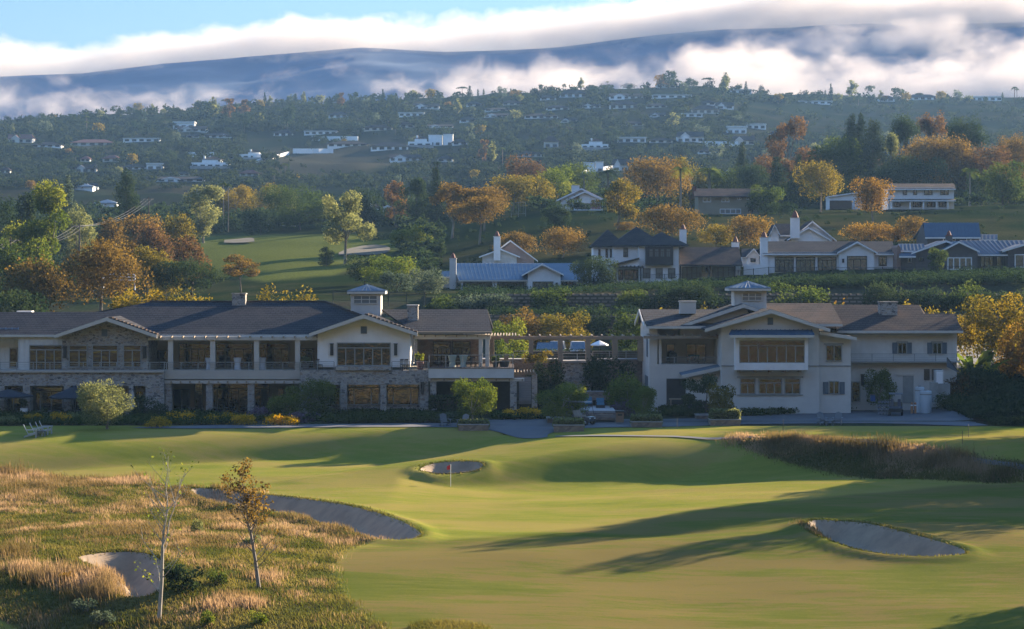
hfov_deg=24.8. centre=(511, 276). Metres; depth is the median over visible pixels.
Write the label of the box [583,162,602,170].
hillside house
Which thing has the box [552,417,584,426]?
clipped hedge
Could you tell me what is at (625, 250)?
window
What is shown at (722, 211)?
window
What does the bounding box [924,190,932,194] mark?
window
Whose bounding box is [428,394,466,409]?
clipped hedge
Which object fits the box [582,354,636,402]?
broadleaf tree
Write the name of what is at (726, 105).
hillside house
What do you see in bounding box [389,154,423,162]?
hillside house
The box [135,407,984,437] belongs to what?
cart path
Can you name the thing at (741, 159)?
pine tree
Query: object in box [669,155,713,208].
broadleaf tree
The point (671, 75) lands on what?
hillside tree
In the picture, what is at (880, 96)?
hillside tree
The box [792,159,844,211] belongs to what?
broadleaf tree
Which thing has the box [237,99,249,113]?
hillside tree
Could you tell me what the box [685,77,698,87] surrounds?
hillside tree
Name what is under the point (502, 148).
hillside palm
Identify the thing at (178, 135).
hillside tree
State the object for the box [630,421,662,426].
planter
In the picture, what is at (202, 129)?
hillside house
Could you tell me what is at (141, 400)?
shrub
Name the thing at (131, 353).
window
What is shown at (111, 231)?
broadleaf tree
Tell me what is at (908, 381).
door
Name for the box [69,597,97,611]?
shrub
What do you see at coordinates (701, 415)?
planter
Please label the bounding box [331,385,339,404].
window
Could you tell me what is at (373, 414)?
groundcover
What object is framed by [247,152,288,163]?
garden wall
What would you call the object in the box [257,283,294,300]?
shrub
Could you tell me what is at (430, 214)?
pine tree
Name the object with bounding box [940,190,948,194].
window
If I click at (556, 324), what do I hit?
broadleaf tree
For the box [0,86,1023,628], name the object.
ground
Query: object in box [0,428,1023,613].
tall fescue
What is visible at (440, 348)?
window
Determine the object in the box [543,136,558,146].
hillside house
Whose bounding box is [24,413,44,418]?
flowering shrub
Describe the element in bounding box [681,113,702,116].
hillside house
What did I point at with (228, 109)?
hillside tree
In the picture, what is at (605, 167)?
garden wall
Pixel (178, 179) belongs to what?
hillside house
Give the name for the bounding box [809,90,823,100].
hillside tree
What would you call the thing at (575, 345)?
parked car
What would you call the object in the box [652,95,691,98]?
hillside house
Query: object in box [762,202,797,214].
shrub
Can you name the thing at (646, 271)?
window
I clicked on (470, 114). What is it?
hillside tree
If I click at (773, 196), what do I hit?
broadleaf tree
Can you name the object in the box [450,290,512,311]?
shrub
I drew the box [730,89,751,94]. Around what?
hillside house
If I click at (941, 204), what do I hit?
window
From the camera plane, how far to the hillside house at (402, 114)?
1373.94 m
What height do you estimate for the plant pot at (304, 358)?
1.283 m
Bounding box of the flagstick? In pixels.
[447,464,450,486]
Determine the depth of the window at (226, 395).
203.54 m
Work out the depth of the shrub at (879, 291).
284.48 m
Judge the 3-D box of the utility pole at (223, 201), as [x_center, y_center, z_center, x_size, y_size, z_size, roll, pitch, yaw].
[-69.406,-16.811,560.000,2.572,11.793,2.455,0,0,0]
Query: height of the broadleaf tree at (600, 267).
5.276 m
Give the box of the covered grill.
[669,352,676,362]
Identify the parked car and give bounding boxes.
[536,342,550,350]
[549,341,565,350]
[569,341,584,350]
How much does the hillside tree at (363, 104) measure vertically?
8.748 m
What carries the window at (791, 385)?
in the clubhouse at (752, 346)
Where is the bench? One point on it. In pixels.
(670, 399)
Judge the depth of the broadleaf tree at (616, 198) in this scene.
421.91 m
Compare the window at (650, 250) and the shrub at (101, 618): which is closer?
the shrub at (101, 618)
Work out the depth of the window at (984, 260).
338.96 m
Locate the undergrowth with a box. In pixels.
[0,178,1023,291]
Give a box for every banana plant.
[957,350,1003,390]
[959,351,1019,385]
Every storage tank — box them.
[915,385,923,412]
[920,389,931,412]
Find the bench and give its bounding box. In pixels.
[669,398,686,404]
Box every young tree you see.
[131,447,198,618]
[218,457,284,586]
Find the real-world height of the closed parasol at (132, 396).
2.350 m
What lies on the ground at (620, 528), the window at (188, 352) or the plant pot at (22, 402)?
the plant pot at (22, 402)
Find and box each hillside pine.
[138,168,145,183]
[257,113,265,131]
[263,92,267,105]
[284,97,289,108]
[380,89,384,101]
[458,92,466,112]
[465,142,472,160]
[466,85,473,99]
[743,81,748,94]
[827,84,832,100]
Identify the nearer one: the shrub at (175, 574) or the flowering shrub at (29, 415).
the shrub at (175, 574)
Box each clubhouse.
[0,284,523,413]
[634,281,962,413]
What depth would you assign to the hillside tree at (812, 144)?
1040.58 m
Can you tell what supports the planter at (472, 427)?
on the cart path
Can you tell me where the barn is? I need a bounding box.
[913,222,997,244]
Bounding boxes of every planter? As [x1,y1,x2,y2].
[458,424,488,430]
[546,417,561,422]
[553,424,584,432]
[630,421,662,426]
[694,413,708,418]
[708,418,740,425]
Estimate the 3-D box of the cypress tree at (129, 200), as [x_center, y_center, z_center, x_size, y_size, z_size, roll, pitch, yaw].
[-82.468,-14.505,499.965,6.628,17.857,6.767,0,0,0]
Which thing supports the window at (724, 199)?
in the house at (722, 201)
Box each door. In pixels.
[135,390,144,408]
[157,350,167,368]
[173,389,189,409]
[277,388,283,410]
[300,348,313,366]
[666,344,674,362]
[851,381,859,401]
[903,376,913,402]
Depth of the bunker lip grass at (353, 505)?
129.25 m
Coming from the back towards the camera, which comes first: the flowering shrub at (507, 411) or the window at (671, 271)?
the window at (671, 271)
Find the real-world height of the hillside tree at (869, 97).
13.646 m
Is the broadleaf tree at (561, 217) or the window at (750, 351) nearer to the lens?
the window at (750, 351)
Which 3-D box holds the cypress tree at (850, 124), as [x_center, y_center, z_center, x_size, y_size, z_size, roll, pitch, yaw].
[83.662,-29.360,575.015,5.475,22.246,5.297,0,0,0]
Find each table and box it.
[37,430,45,436]
[205,357,209,368]
[233,357,241,368]
[259,357,265,368]
[448,355,456,366]
[459,355,467,366]
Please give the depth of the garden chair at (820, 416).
188.34 m
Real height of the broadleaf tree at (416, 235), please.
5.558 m
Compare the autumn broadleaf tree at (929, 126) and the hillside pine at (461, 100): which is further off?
the hillside pine at (461, 100)
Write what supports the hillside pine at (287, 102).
on the ground at (620, 528)
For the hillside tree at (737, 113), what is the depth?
1283.98 m
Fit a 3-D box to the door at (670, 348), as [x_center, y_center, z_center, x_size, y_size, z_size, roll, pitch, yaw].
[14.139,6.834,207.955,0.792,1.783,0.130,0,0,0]
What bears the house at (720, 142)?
on the ground at (620, 528)
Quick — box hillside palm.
[499,147,504,166]
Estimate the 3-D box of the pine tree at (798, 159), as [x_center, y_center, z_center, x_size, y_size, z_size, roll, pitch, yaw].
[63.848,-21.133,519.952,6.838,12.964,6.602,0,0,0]
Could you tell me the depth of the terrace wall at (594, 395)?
199.30 m
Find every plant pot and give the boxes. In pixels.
[18,398,27,412]
[301,355,310,368]
[414,352,424,368]
[491,356,500,366]
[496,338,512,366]
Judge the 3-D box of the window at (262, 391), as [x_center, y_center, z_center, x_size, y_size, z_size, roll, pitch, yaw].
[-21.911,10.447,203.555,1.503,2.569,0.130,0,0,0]
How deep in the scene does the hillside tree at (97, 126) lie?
1297.47 m
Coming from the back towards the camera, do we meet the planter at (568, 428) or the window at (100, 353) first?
the window at (100, 353)
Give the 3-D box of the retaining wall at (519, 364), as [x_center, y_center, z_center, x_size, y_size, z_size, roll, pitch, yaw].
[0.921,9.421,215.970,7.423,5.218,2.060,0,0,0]
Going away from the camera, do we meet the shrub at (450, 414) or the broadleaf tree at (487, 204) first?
the shrub at (450, 414)
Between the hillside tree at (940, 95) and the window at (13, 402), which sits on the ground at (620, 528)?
the hillside tree at (940, 95)
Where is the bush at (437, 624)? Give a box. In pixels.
[406,617,493,628]
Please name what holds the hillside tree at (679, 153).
on the ground at (620, 528)
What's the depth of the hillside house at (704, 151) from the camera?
1057.59 m
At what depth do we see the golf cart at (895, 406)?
196.35 m
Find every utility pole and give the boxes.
[74,224,85,251]
[220,183,225,227]
[224,184,232,231]
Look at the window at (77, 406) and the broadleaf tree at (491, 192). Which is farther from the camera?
the broadleaf tree at (491, 192)
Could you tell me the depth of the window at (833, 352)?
200.53 m
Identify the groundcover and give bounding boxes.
[0,403,856,425]
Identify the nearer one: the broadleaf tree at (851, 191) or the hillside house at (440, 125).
the broadleaf tree at (851, 191)
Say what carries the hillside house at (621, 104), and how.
on the ground at (620, 528)
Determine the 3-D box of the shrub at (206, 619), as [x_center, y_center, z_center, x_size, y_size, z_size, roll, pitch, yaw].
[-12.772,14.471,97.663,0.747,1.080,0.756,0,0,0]
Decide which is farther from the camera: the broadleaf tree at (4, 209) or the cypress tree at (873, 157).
the cypress tree at (873, 157)
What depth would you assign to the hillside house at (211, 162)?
1037.83 m
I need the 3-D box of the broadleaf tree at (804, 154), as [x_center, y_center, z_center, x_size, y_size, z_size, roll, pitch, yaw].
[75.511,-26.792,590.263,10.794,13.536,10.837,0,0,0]
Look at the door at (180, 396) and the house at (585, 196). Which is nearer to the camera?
the door at (180, 396)
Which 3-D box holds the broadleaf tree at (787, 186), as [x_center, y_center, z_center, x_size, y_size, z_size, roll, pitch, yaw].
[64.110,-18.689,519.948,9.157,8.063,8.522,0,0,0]
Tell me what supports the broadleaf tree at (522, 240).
on the ground at (620, 528)
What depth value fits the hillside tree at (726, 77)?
1512.65 m
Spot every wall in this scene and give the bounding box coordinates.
[231,154,260,158]
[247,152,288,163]
[293,149,332,153]
[312,136,357,140]
[463,314,1022,335]
[483,294,1023,310]
[483,351,561,388]
[517,377,530,403]
[562,353,591,401]
[584,166,611,171]
[586,391,608,399]
[591,351,641,390]
[930,382,949,401]
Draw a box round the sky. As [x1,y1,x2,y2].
[0,0,1023,75]
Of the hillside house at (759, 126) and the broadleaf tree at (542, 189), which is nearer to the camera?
the broadleaf tree at (542, 189)
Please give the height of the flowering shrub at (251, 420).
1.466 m
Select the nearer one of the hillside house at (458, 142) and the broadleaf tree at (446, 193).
the broadleaf tree at (446, 193)
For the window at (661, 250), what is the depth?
337.31 m
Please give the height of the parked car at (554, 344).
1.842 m
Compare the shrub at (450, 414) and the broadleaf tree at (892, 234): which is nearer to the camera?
the shrub at (450, 414)
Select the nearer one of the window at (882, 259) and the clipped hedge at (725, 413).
the clipped hedge at (725, 413)
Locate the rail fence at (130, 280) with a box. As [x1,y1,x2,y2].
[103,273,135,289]
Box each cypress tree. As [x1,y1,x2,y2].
[112,168,142,238]
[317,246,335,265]
[840,113,860,190]
[853,112,869,184]
[858,118,887,188]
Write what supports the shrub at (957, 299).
on the ground at (620, 528)
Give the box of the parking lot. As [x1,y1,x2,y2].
[483,344,1003,367]
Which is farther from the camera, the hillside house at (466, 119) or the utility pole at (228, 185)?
the hillside house at (466, 119)
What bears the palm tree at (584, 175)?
on the ground at (620, 528)
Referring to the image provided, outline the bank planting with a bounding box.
[453,264,1023,425]
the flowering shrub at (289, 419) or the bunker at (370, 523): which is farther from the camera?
the flowering shrub at (289, 419)
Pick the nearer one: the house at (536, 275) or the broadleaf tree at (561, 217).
the house at (536, 275)
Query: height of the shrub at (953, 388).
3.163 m
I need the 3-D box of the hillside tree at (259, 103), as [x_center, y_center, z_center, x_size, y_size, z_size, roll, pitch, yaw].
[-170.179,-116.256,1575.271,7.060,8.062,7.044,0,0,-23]
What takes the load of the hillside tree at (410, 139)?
on the ground at (620, 528)
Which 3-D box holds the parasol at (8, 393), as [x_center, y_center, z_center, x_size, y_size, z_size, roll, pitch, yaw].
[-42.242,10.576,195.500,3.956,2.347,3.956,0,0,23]
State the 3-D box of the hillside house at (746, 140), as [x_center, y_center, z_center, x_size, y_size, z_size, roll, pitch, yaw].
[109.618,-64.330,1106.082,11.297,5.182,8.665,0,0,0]
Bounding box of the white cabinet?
[934,370,943,382]
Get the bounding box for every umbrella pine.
[885,112,920,161]
[943,115,990,189]
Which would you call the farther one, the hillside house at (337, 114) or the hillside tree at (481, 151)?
the hillside house at (337, 114)
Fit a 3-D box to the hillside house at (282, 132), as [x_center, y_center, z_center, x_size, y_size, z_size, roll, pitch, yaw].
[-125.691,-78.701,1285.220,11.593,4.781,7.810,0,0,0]
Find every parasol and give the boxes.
[0,389,33,410]
[49,385,98,410]
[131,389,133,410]
[591,340,608,348]
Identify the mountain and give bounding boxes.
[0,22,1023,119]
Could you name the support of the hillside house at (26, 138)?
on the ground at (620, 528)
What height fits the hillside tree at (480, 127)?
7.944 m
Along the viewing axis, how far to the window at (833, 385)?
200.53 m
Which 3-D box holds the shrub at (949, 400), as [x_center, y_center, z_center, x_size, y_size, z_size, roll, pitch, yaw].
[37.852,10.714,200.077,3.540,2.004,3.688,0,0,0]
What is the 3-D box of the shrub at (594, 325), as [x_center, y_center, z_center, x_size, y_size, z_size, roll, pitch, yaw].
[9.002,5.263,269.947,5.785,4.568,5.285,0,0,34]
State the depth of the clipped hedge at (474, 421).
183.18 m
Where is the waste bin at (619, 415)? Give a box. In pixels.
[615,410,623,421]
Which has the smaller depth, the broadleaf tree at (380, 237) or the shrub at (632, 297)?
the shrub at (632, 297)
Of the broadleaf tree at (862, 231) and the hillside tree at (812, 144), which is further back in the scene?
the hillside tree at (812, 144)
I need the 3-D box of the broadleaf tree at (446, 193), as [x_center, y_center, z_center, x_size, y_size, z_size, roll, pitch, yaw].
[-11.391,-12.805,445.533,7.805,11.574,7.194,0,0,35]
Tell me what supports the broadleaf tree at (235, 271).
on the ground at (620, 528)
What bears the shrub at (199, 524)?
on the ground at (620, 528)
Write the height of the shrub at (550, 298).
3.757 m
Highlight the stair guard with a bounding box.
[947,357,959,373]
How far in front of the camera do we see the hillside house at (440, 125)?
1270.85 m
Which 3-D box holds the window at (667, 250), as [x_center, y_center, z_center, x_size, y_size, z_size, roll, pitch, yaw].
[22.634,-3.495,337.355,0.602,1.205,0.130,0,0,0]
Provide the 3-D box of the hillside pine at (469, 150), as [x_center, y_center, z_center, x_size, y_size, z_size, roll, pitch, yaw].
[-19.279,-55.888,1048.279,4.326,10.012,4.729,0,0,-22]
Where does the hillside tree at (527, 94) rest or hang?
on the ground at (620, 528)
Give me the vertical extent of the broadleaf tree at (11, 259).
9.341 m
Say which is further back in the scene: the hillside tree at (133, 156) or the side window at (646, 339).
the hillside tree at (133, 156)
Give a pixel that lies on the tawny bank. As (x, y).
(882, 475)
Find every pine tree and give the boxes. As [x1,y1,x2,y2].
[53,175,80,255]
[422,160,450,223]
[734,142,748,188]
[760,156,790,206]
[784,154,812,208]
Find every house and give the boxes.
[0,167,11,172]
[8,134,35,142]
[32,142,64,147]
[70,139,112,145]
[73,183,96,191]
[74,164,97,171]
[80,156,90,161]
[85,183,99,189]
[94,199,117,206]
[102,155,118,161]
[121,164,146,168]
[123,138,160,142]
[146,163,164,168]
[157,177,204,181]
[173,121,196,128]
[177,126,208,132]
[178,172,190,175]
[186,134,201,137]
[190,156,229,168]
[204,133,230,137]
[239,170,260,175]
[241,149,261,159]
[273,130,294,135]
[304,131,337,135]
[327,141,368,148]
[328,112,347,117]
[364,124,391,131]
[370,142,408,150]
[370,203,392,212]
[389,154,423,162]
[398,112,424,116]
[399,122,413,127]
[407,135,432,147]
[413,103,439,108]
[427,124,452,127]
[428,134,452,145]
[437,155,452,161]
[441,253,587,290]
[452,139,466,145]
[459,117,475,122]
[465,102,482,106]
[479,231,537,262]
[484,108,511,111]
[484,113,508,117]
[501,101,521,105]
[518,150,541,156]
[524,113,558,118]
[540,95,556,99]
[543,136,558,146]
[545,105,569,109]
[557,185,605,210]
[560,90,585,96]
[560,118,577,122]
[581,138,609,150]
[582,103,600,107]
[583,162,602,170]
[589,224,742,282]
[608,93,642,99]
[608,101,637,108]
[612,159,628,170]
[616,137,646,142]
[620,83,636,88]
[626,121,644,125]
[644,103,666,107]
[648,138,673,142]
[649,113,665,116]
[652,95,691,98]
[655,82,675,87]
[675,132,704,142]
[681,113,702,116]
[689,186,760,214]
[691,105,719,113]
[696,148,722,153]
[702,101,715,105]
[705,141,737,145]
[714,102,734,109]
[726,126,746,133]
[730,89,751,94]
[732,136,755,144]
[740,248,759,266]
[743,231,893,274]
[746,124,765,129]
[766,211,835,240]
[798,101,832,104]
[825,184,955,209]
[876,96,895,101]
[891,230,1023,269]
[907,94,936,99]
[971,96,1001,100]
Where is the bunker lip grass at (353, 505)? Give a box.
[72,458,968,597]
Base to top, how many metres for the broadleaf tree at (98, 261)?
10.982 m
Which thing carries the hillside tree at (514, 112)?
on the ground at (620, 528)
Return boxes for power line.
[11,201,148,242]
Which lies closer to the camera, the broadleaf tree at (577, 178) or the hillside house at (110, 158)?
the broadleaf tree at (577, 178)
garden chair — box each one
[23,424,36,437]
[30,424,42,435]
[39,421,52,433]
[439,413,451,425]
[457,414,468,422]
[816,412,828,424]
[832,412,842,423]
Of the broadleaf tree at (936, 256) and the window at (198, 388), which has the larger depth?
the broadleaf tree at (936, 256)
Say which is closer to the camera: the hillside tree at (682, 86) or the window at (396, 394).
the window at (396, 394)
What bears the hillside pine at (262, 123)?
on the ground at (620, 528)
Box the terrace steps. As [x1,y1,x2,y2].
[579,406,615,419]
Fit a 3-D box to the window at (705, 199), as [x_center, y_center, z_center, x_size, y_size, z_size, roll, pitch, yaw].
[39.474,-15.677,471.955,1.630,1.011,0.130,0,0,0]
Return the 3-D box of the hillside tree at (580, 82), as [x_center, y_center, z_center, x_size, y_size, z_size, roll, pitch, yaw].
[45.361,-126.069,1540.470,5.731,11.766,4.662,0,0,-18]
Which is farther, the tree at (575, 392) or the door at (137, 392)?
the door at (137, 392)
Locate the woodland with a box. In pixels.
[0,79,1023,189]
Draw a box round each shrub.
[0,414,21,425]
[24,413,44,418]
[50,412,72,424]
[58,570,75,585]
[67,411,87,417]
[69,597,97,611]
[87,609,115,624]
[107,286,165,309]
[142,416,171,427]
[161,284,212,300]
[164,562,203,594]
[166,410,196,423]
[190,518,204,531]
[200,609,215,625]
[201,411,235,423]
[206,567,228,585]
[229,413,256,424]
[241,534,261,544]
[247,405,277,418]
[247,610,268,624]
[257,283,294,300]
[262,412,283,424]
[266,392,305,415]
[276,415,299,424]
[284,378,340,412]
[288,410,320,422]
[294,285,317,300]
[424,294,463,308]
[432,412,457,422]
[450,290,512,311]
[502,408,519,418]
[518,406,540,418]
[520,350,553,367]
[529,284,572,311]
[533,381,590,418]
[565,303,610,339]
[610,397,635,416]
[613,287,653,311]
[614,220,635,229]
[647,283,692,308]
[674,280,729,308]
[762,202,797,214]
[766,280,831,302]
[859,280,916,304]
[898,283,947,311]
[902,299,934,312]
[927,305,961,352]
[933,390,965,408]
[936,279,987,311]
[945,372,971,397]
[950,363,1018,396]
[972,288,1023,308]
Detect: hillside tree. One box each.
[9,123,14,133]
[25,180,36,189]
[34,112,46,120]
[36,119,52,134]
[92,123,105,135]
[97,110,104,116]
[126,153,138,163]
[133,102,143,109]
[171,131,180,140]
[193,100,207,121]
[205,96,218,119]
[220,98,235,117]
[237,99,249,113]
[254,99,265,106]
[267,96,272,104]
[280,104,295,129]
[300,91,306,100]
[315,95,324,102]
[336,92,344,110]
[348,92,358,100]
[351,121,363,133]
[360,97,370,108]
[370,112,379,119]
[377,107,399,123]
[392,174,402,182]
[406,136,415,142]
[425,88,435,100]
[437,129,449,134]
[453,98,462,113]
[466,123,474,142]
[469,106,475,117]
[469,169,479,177]
[473,124,485,133]
[474,122,486,135]
[477,139,488,161]
[487,141,497,160]
[497,86,506,97]
[499,145,511,155]
[510,90,522,95]
[510,109,520,118]
[516,94,523,100]
[522,92,531,98]
[530,88,541,96]
[538,84,546,94]
[546,86,553,92]
[572,142,582,152]
[577,77,583,89]
[653,74,668,87]
[662,70,677,87]
[665,112,679,125]
[677,146,689,156]
[680,81,688,90]
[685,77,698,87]
[694,124,709,133]
[703,80,714,88]
[708,143,725,157]
[718,77,728,92]
[723,72,729,88]
[732,111,742,118]
[761,149,770,156]
[773,93,782,101]
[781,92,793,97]
[795,90,808,100]
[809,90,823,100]
[809,143,820,149]
[832,93,842,102]
[846,80,858,95]
[864,85,874,101]
[878,90,882,101]
[890,87,908,100]
[900,93,911,101]
[935,91,945,98]
[952,90,963,102]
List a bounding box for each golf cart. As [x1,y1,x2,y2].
[564,401,595,424]
[888,393,902,414]
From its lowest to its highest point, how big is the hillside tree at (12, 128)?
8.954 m
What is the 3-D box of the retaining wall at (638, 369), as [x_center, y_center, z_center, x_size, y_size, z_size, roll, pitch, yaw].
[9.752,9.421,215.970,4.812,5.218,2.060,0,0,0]
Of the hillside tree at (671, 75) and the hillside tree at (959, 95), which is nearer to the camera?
the hillside tree at (671, 75)
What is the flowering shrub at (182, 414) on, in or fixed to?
on the ground at (620, 528)
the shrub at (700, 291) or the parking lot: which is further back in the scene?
the shrub at (700, 291)
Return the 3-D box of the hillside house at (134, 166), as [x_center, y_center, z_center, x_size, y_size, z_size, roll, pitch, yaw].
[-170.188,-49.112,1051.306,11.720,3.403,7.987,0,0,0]
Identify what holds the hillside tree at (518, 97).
on the ground at (620, 528)
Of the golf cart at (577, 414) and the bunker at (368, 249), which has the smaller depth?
the golf cart at (577, 414)
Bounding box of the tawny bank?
[737,433,1023,483]
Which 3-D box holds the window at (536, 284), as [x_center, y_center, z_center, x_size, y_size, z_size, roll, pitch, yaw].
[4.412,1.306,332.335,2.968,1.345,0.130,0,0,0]
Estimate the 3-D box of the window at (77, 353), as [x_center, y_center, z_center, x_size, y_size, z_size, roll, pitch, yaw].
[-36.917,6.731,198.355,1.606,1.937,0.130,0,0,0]
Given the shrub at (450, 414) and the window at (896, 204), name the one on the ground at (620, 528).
the shrub at (450, 414)
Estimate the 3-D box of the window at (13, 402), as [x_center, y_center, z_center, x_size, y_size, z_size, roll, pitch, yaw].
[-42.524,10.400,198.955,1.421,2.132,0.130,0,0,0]
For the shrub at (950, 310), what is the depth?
225.93 m
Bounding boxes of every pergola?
[485,333,642,360]
[514,370,536,406]
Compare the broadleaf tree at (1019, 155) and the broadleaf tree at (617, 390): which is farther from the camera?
the broadleaf tree at (1019, 155)
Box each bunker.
[79,552,160,597]
[191,488,420,539]
[224,238,253,242]
[339,245,389,254]
[421,461,481,473]
[806,520,964,555]
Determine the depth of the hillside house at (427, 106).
1408.54 m
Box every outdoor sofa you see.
[581,397,592,406]
[596,398,604,407]
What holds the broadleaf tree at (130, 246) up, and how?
on the ground at (620, 528)
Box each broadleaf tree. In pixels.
[0,179,71,295]
[0,192,18,262]
[0,238,35,301]
[0,253,87,311]
[0,287,49,311]
[8,189,36,258]
[56,236,153,310]
[60,204,97,263]
[75,379,136,428]
[94,214,126,271]
[115,237,137,297]
[120,212,165,249]
[127,244,172,297]
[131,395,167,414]
[132,220,177,266]
[146,256,230,296]
[151,261,183,298]
[159,211,198,260]
[173,234,211,281]
[182,184,224,242]
[193,213,243,232]
[214,184,255,214]
[222,254,260,291]
[239,207,279,234]
[243,182,278,211]
[260,183,340,229]
[263,189,296,212]
[321,190,377,263]
[340,186,384,228]
[345,253,386,284]
[359,253,420,283]
[370,233,390,240]
[379,269,413,291]
[383,180,407,227]
[389,223,432,246]
[393,175,433,223]
[407,268,448,293]
[428,180,473,237]
[443,195,511,244]
[450,377,497,418]
[458,184,511,230]
[484,173,541,211]
[489,316,528,357]
[492,229,538,253]
[498,193,515,212]
[498,305,543,350]
[504,152,546,204]
[515,174,557,201]
[525,358,565,405]
[530,164,575,203]
[532,309,595,348]
[534,226,590,257]
[539,200,572,227]
[559,160,600,191]
[568,255,619,287]
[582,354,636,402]
[590,177,642,227]
[602,369,644,414]
[606,308,640,350]
[622,153,692,203]
[625,384,658,414]
[631,203,708,236]
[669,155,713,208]
[680,373,733,413]
[697,223,733,246]
[705,166,741,188]
[706,382,736,411]
[719,162,768,197]
[725,214,776,246]
[745,184,785,214]
[753,115,808,184]
[781,176,816,208]
[789,145,829,182]
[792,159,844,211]
[803,133,868,199]
[839,221,891,240]
[847,175,895,222]
[848,185,881,208]
[858,165,916,207]
[863,367,897,407]
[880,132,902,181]
[881,227,906,241]
[891,154,953,183]
[893,215,927,241]
[894,133,955,183]
[915,110,947,138]
[927,247,948,272]
[929,132,983,203]
[955,142,1014,203]
[956,291,1023,360]
[965,172,999,205]
[976,160,1023,207]
[994,311,1023,377]
[995,132,1023,203]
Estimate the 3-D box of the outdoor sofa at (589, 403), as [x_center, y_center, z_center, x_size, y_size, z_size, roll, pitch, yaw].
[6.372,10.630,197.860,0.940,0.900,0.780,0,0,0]
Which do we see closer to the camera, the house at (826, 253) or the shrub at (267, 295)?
the shrub at (267, 295)
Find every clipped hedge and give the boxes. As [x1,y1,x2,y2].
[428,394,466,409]
[457,418,489,427]
[517,348,636,359]
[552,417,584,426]
[629,413,662,423]
[708,407,741,421]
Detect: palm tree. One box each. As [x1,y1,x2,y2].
[575,173,593,188]
[594,168,618,190]
[670,166,691,209]
[693,167,725,188]
[959,168,978,205]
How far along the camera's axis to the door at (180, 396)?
203.54 m
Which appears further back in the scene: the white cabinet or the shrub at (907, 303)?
the shrub at (907, 303)
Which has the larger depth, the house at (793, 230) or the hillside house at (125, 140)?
the hillside house at (125, 140)
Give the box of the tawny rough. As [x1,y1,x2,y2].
[0,463,388,628]
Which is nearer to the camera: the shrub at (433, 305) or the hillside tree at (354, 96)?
the shrub at (433, 305)
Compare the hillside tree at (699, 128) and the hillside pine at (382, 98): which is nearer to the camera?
the hillside tree at (699, 128)
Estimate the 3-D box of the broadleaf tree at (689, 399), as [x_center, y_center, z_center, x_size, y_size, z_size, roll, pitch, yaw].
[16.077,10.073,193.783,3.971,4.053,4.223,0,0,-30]
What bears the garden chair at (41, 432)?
on the ground at (620, 528)
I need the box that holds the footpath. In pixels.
[562,435,1023,469]
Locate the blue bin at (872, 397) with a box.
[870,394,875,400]
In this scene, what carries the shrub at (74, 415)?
on the ground at (620, 528)
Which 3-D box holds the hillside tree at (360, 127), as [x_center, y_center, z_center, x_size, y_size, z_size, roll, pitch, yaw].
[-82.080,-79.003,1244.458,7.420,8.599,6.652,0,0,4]
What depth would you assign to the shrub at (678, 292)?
284.08 m
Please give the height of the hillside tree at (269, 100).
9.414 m
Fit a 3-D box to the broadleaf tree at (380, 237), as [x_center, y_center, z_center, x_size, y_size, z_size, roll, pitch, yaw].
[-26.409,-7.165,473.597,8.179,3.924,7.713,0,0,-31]
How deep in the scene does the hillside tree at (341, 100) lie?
1464.48 m
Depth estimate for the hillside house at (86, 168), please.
1039.08 m
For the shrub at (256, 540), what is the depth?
120.64 m
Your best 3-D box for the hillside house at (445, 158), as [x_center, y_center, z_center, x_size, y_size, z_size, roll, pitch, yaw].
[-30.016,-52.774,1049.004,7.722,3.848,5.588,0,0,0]
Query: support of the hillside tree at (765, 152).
on the ground at (620, 528)
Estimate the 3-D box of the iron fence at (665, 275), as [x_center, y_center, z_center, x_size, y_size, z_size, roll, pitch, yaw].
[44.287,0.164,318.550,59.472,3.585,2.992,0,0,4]
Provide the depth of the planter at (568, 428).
180.50 m
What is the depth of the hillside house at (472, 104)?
1407.81 m
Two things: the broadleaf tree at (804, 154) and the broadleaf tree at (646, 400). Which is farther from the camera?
the broadleaf tree at (804, 154)
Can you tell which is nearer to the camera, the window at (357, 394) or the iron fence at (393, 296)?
the window at (357, 394)
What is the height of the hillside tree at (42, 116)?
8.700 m
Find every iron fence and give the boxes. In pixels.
[333,291,424,306]
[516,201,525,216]
[619,265,1019,283]
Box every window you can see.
[8,386,21,410]
[9,348,17,367]
[29,345,61,369]
[33,386,62,410]
[69,345,87,367]
[73,386,92,410]
[92,345,117,367]
[123,345,141,367]
[179,343,209,367]
[194,384,202,409]
[214,384,247,410]
[216,343,252,367]
[255,384,269,410]
[259,343,288,367]
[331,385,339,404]
[337,343,390,365]
[348,385,379,404]
[387,385,418,404]
[433,341,450,363]
[452,341,470,363]
[463,281,491,289]
[497,281,523,289]
[533,281,552,290]
[566,281,573,286]
[618,270,622,279]
[623,248,627,256]
[624,270,637,279]
[643,268,650,277]
[646,339,647,356]
[649,249,652,256]
[655,249,658,256]
[656,268,662,277]
[660,249,663,256]
[666,249,669,256]
[668,268,674,277]
[682,266,701,278]
[686,344,705,359]
[703,197,710,201]
[713,266,733,277]
[720,209,740,213]
[722,197,728,201]
[739,340,804,362]
[740,378,755,393]
[758,378,781,393]
[775,257,793,271]
[784,378,799,393]
[796,257,814,271]
[818,257,836,269]
[826,345,841,360]
[829,381,838,393]
[847,256,866,269]
[879,256,886,265]
[894,202,899,206]
[897,343,906,353]
[913,202,920,206]
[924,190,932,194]
[927,202,934,206]
[932,343,941,353]
[939,202,945,206]
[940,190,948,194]
[947,257,971,269]
[980,256,993,268]
[996,256,1004,268]
[1015,254,1023,267]

